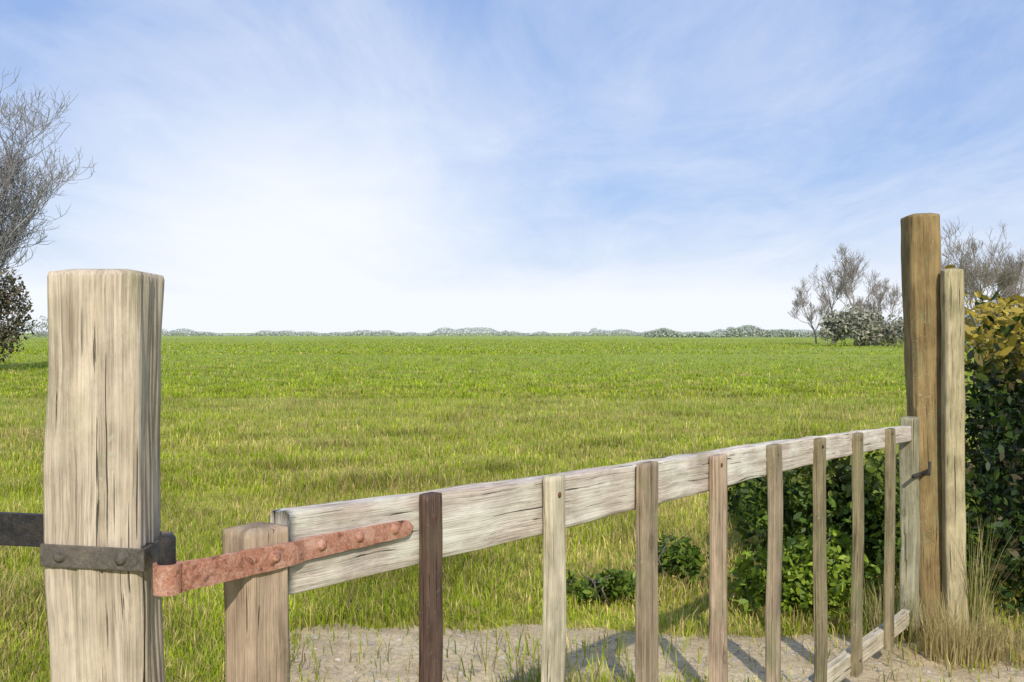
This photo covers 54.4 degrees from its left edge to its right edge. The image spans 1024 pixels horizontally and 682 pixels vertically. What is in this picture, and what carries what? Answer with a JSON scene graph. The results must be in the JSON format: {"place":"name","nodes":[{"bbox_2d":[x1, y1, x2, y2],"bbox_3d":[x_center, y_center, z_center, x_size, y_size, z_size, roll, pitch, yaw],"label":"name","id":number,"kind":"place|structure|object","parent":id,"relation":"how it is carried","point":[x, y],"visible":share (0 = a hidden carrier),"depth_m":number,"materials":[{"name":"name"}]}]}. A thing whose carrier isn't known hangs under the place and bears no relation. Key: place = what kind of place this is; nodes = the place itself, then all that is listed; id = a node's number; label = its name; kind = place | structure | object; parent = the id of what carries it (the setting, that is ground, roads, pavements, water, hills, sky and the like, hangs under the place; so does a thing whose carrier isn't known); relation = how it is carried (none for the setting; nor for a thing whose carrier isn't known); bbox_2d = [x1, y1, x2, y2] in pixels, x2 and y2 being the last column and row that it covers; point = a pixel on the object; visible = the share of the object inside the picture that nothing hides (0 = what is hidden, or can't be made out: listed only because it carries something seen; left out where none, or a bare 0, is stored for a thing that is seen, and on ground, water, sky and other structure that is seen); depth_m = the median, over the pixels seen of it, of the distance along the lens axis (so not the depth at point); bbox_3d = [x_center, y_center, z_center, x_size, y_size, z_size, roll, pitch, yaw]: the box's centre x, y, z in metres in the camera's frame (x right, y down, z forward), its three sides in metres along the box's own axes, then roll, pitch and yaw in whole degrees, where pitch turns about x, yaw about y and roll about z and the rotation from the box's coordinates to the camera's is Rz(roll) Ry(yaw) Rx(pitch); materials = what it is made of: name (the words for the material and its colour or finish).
{"place":"outdoors","nodes":[
{"label":"outdoors","id":0,"kind":"place"},
{"bbox_2d":[0,333,1023,681],"bbox_3d":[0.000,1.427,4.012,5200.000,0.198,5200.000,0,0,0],"label":"ground","id":1,"kind":"structure","parent":0,"point":[526,373],"depth_m":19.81,"materials":[{"name":"green plant"}]},
{"bbox_2d":[0,263,34,362],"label":"field shrub","id":2,"kind":"object","parent":1,"relation":"on","point":[6,303],"visible":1,"depth_m":38.09,"materials":[{"name":"green plant"}]},
{"bbox_2d":[0,67,96,288],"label":"bare tree","id":3,"kind":"object","parent":1,"relation":"on","point":[13,232],"visible":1,"depth_m":39.23,"materials":[{"name":"grey plant"}]},
{"bbox_2d":[40,269,175,681],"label":"gate post","id":4,"kind":"object","parent":1,"relation":"on","point":[106,545],"visible":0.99,"depth_m":1.56,"materials":[{"name":"grey wood"}]},
{"bbox_2d":[0,512,43,546],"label":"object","id":5,"kind":"object","parent":4,"relation":"attached to","point":[22,529],"visible":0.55,"depth_m":1.61,"materials":[{"name":"black metal"}]},
{"bbox_2d":[153,416,930,681],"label":"field gate","id":6,"kind":"structure","parent":4,"relation":"attached to","point":[262,571],"depth_m":2.27,"materials":[{"name":"grey wood"}]},
{"bbox_2d":[1,315,899,338],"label":"distant hedgerow","id":7,"kind":"object","parent":1,"relation":"on","point":[743,330],"visible":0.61,"depth_m":417.44,"materials":[{"name":"green plant"}]},
{"bbox_2d":[566,568,635,606],"bbox_3d":[0.495,1.324,5.374,0.463,0.231,0.336,0,1,-21],"label":"weed clump","id":8,"kind":"object","parent":1,"relation":"on","point":[607,583],"visible":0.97,"depth_m":5.30,"materials":[{"name":"green plant"}]},
{"bbox_2d":[633,532,708,585],"bbox_3d":[0.923,1.279,5.778,0.438,0.313,0.397,0,0,0],"label":"weed clump","id":9,"kind":"object","parent":1,"relation":"on","point":[680,554],"visible":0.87,"depth_m":5.69,"materials":[{"name":"green plant"}]},
{"bbox_2d":[727,468,799,523],"bbox_3d":[1.933,1.095,7.571,0.694,0.652,1.035,0,0,0],"label":"bramble bush","id":10,"kind":"object","parent":1,"relation":"on","point":[734,500],"visible":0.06,"depth_m":7.66,"materials":[{"name":"green plant"}]},
{"bbox_2d":[734,455,883,567],"bbox_3d":[1.821,1.007,6.057,0.895,0.850,1.287,0,0,0],"label":"bramble bush","id":11,"kind":"object","parent":1,"relation":"on","point":[798,512],"visible":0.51,"depth_m":5.85,"materials":[{"name":"green plant"}]},
{"bbox_2d":[788,279,834,343],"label":"bare tree","id":12,"kind":"object","parent":1,"relation":"on","point":[805,297],"visible":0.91,"depth_m":130.26,"materials":[{"name":"grey plant"}]},
{"bbox_2d":[727,527,898,620],"bbox_3d":[1.584,1.212,5.173,0.914,0.456,0.594,0,0,0],"label":"bramble bush","id":13,"kind":"object","parent":1,"relation":"on","point":[797,583],"visible":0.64,"depth_m":5.10,"materials":[{"name":"green plant"}]},
{"bbox_2d":[816,309,848,345],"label":"field shrub","id":14,"kind":"object","parent":1,"relation":"on","point":[833,323],"visible":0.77,"depth_m":107.30,"materials":[{"name":"green plant"}]},
{"bbox_2d":[808,262,864,344],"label":"bare tree","id":15,"kind":"object","parent":1,"relation":"on","point":[837,293],"visible":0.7,"depth_m":118.83,"materials":[{"name":"plant"}]},
{"bbox_2d":[820,243,889,345],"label":"bare tree","id":16,"kind":"object","parent":1,"relation":"on","point":[849,274],"visible":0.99,"depth_m":112.06,"materials":[{"name":"grey plant"}]},
{"bbox_2d":[839,304,884,345],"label":"field shrub","id":17,"kind":"object","parent":1,"relation":"on","point":[857,327],"visible":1,"depth_m":104.09,"materials":[{"name":"green plant"}]},
{"bbox_2d":[850,278,902,343],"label":"bare tree","id":18,"kind":"object","parent":1,"relation":"on","point":[880,297],"visible":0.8,"depth_m":123.66,"materials":[{"name":"grey plant"}]},
{"bbox_2d":[859,314,903,345],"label":"field shrub","id":19,"kind":"object","parent":1,"relation":"on","point":[890,332],"visible":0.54,"depth_m":106.54,"materials":[{"name":"green plant"}]},
{"bbox_2d":[833,448,983,582],"bbox_3d":[2.269,1.032,5.953,0.982,0.802,1.393,0,0,0],"label":"bramble bush","id":20,"kind":"object","parent":1,"relation":"on","point":[877,472],"visible":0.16,"depth_m":5.65,"materials":[{"name":"green plant"}]},
{"bbox_2d":[900,213,942,635],"bbox_3d":[2.019,0.506,4.834,0.229,2.251,0.202,0,0,0],"label":"gate post","id":21,"kind":"object","parent":1,"relation":"on","point":[920,255],"visible":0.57,"depth_m":4.76,"materials":[{"name":"brown wood"}]},
{"bbox_2d":[940,268,968,633],"bbox_3d":[2.099,0.642,4.711,0.127,1.973,0.085,0,0,0],"label":"fence post","id":22,"kind":"object","parent":1,"relation":"on","point":[952,295],"visible":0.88,"depth_m":4.68,"materials":[{"name":"brown wood"}]},
{"bbox_2d":[941,254,992,307],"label":"bare tree","id":23,"kind":"object","parent":1,"relation":"on","point":[970,276],"visible":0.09,"depth_m":95.48,"materials":[{"name":"grey plant"}]},
{"bbox_2d":[965,307,982,347],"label":"field shrub","id":24,"kind":"object","parent":1,"relation":"on","point":[971,326],"visible":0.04,"depth_m":90.75,"materials":[{"name":"green plant"}]},
{"bbox_2d":[941,216,1023,345],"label":"bare tree","id":25,"kind":"object","parent":1,"relation":"on","point":[996,272],"visible":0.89,"depth_m":83.45,"materials":[{"name":"grey plant"}]},
{"bbox_2d":[944,265,1023,619],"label":"hedge","id":26,"kind":"object","parent":1,"relation":"on","point":[996,473],"visible":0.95,"depth_m":5.27,"materials":[{"name":"green plant"}]},
{"bbox_2d":[989,260,1023,309],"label":"bare tree","id":27,"kind":"object","parent":1,"relation":"on","point":[1013,292],"visible":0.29,"depth_m":102.33,"materials":[{"name":"grey plant"}]},
{"bbox_2d":[0,0,1023,332],"label":"sky","id":28,"kind":"structure","parent":0,"point":[319,166],"materials":[{"name":"blue"}]},
{"bbox_2d":[289,623,1023,681],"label":"path","id":29,"kind":"structure","parent":0,"point":[403,652],"depth_m":4.40,"materials":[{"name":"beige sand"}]},
{"bbox_2d":[842,580,926,643],"bbox_3d":[1.803,1.280,4.758,0.460,0.278,0.468,0,1,29],"label":"grass tuft","id":30,"kind":"object","parent":29,"relation":"on","point":[877,616],"visible":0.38,"depth_m":4.72,"materials":[{"name":"green plant"}]},
{"bbox_2d":[904,588,1019,668],"bbox_3d":[1.973,1.261,4.405,0.485,0.323,0.532,0,1,-28],"label":"grass tuft","id":31,"kind":"object","parent":29,"relation":"on","point":[954,642],"visible":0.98,"depth_m":4.36,"materials":[{"name":"beige plant"}]},
{"bbox_2d":[930,511,1023,635],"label":"grass tuft","id":32,"kind":"object","parent":29,"relation":"on","point":[971,595],"visible":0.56,"depth_m":4.71,"materials":[{"name":"green plant"}]},
{"bbox_2d":[981,612,1023,667],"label":"grass tuft","id":33,"kind":"object","parent":29,"relation":"on","point":[1014,644],"visible":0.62,"depth_m":4.42,"materials":[{"name":"beige plant"}]}
]}

